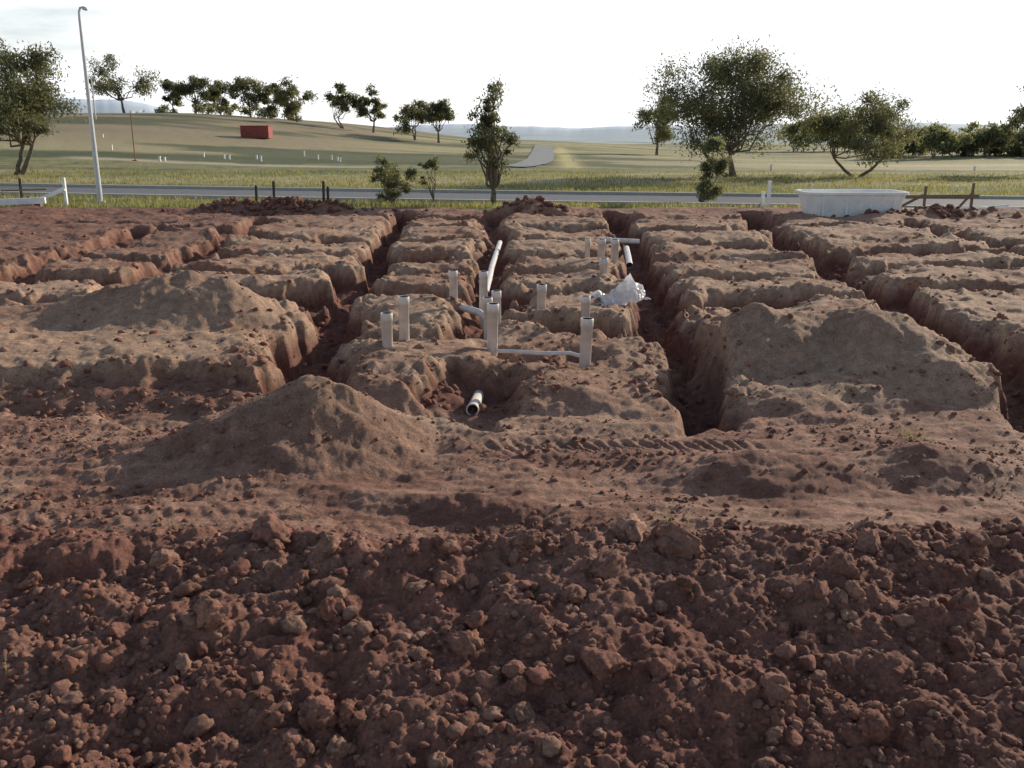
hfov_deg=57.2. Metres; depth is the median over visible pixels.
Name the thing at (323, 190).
star picket
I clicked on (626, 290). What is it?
plastic sheet
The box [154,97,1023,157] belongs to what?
distant trees
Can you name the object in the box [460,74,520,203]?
young gum tree
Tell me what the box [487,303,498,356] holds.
drain pipe
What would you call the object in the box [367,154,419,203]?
shrub
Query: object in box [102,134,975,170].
survey pegs
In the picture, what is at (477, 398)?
buried drain pipe
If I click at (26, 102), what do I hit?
gum tree
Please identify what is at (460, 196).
road
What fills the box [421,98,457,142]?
gum tree
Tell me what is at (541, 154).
road
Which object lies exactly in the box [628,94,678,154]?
gum tree
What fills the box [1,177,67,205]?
timber barrier
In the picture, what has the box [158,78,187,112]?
gum tree
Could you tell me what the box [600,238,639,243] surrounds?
buried drain pipe
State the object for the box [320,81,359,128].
gum tree
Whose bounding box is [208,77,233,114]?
gum tree
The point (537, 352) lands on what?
buried drain pipe
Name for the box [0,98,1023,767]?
ground
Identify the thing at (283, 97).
gum tree
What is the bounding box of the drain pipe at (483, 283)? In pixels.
[479,271,487,330]
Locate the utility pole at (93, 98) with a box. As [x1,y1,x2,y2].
[90,76,95,118]
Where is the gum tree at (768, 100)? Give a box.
[640,34,848,176]
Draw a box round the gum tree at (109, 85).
[83,51,162,112]
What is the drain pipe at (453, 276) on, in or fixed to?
on the ground at (342, 494)
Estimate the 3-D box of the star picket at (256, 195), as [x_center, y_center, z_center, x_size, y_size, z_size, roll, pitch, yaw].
[-9.239,-6.747,33.920,0.110,0.852,0.055,0,15,0]
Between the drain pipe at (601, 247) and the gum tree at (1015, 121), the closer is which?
the drain pipe at (601, 247)
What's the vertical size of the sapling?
1.893 m
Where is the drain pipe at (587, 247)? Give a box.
[585,239,590,257]
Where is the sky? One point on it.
(562, 63)
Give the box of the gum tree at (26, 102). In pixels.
[0,38,86,174]
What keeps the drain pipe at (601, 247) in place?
on the ground at (342, 494)
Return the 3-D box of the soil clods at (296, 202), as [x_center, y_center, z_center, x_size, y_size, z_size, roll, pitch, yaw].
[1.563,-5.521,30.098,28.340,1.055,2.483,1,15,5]
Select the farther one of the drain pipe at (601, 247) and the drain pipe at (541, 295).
the drain pipe at (601, 247)
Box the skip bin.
[795,189,908,217]
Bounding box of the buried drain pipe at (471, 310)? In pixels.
[458,305,483,319]
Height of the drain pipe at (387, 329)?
0.972 m
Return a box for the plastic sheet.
[589,274,650,305]
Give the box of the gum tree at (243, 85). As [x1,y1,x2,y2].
[224,76,274,116]
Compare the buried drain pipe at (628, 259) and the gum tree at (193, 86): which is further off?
the gum tree at (193, 86)
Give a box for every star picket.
[18,178,22,205]
[255,185,257,200]
[272,181,274,197]
[322,181,324,200]
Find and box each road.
[0,183,1023,208]
[507,145,553,166]
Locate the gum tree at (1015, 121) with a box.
[1000,85,1023,133]
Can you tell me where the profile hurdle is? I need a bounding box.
[901,183,978,207]
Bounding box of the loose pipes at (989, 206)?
[954,204,1020,208]
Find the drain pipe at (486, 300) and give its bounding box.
[483,297,492,339]
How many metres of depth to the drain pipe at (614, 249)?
19.00 m
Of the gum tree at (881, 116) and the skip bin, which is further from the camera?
the gum tree at (881, 116)
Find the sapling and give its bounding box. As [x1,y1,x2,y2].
[416,155,440,201]
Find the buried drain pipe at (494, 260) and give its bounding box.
[488,240,501,293]
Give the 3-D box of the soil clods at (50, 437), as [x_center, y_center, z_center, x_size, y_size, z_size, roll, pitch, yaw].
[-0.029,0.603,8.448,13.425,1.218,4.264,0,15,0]
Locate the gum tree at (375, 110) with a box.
[354,82,387,132]
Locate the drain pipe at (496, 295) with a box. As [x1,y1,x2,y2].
[491,290,500,325]
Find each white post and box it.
[760,192,765,206]
[766,181,771,206]
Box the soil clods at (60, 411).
[0,200,1023,436]
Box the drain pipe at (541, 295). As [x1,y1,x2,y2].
[537,284,546,309]
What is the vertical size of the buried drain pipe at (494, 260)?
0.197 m
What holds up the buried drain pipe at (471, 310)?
on the ground at (342, 494)
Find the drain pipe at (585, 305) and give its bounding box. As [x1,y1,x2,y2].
[581,295,590,317]
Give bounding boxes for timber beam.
[0,197,45,206]
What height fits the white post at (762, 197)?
0.640 m
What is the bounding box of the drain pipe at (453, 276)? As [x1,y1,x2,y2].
[448,270,457,299]
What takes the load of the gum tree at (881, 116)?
on the ground at (342, 494)
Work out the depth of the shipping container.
100.53 m
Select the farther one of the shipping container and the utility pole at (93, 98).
the utility pole at (93, 98)
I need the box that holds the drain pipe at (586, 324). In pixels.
[579,317,593,367]
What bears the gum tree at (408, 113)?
on the ground at (342, 494)
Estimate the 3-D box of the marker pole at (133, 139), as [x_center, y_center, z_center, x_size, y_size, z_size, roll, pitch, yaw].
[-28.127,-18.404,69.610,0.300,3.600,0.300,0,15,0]
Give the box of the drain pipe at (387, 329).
[380,312,392,348]
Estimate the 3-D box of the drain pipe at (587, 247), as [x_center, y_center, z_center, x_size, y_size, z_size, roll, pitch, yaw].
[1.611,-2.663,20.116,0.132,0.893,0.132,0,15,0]
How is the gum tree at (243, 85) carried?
on the ground at (342, 494)
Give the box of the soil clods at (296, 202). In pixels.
[129,195,1021,219]
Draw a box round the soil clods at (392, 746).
[0,520,1023,767]
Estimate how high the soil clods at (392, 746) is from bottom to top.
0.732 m
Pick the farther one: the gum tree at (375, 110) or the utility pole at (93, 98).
the gum tree at (375, 110)
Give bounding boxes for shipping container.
[239,125,272,137]
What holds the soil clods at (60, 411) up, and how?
on the ground at (342, 494)
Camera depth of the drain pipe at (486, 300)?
12.95 m
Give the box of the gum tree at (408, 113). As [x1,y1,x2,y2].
[390,98,431,139]
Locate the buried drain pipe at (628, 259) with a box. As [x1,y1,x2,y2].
[623,245,632,268]
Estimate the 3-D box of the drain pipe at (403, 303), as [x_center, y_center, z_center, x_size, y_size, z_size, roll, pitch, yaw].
[-1.409,-0.625,12.311,0.157,1.052,0.151,0,15,0]
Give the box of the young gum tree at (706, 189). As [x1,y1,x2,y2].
[694,134,735,201]
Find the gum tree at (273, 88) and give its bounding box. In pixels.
[256,79,290,118]
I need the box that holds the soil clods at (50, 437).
[0,358,1023,537]
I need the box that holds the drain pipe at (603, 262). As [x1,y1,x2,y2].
[599,258,607,275]
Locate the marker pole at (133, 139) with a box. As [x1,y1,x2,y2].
[130,111,137,160]
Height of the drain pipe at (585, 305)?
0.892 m
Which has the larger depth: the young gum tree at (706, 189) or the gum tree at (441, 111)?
the gum tree at (441, 111)
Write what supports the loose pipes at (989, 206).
on the ground at (342, 494)
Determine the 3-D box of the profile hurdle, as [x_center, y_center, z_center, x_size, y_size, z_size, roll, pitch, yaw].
[14.295,-6.250,31.465,2.651,0.950,0.165,0,15,0]
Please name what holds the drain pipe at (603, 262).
on the ground at (342, 494)
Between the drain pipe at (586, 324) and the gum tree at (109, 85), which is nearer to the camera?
the drain pipe at (586, 324)
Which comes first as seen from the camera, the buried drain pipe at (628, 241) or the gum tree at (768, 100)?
the buried drain pipe at (628, 241)
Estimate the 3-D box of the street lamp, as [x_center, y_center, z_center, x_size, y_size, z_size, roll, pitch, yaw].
[-15.720,-10.356,35.113,0.546,7.055,0.386,0,15,0]
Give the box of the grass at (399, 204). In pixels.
[0,166,1023,208]
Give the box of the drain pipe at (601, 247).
[597,239,605,259]
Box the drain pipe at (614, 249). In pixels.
[611,239,618,261]
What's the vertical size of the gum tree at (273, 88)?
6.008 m
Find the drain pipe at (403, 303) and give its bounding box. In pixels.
[398,296,409,339]
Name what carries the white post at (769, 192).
on the ground at (342, 494)
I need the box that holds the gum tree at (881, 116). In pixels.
[796,82,932,175]
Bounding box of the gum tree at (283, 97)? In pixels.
[273,75,318,121]
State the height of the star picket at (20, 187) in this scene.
1.101 m
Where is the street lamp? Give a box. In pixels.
[78,6,104,202]
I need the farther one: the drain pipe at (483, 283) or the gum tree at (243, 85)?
the gum tree at (243, 85)
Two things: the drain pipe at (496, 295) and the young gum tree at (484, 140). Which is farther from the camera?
the young gum tree at (484, 140)
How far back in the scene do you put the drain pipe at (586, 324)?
11.11 m
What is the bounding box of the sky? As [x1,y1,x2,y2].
[0,0,1023,127]
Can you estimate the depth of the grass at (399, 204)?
46.58 m
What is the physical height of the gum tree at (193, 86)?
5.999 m
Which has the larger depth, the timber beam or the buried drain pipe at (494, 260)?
the timber beam
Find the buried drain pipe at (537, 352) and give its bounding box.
[496,349,579,357]
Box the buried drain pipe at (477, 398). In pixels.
[466,390,483,414]
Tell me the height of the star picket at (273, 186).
1.001 m
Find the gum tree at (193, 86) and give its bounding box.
[169,74,214,112]

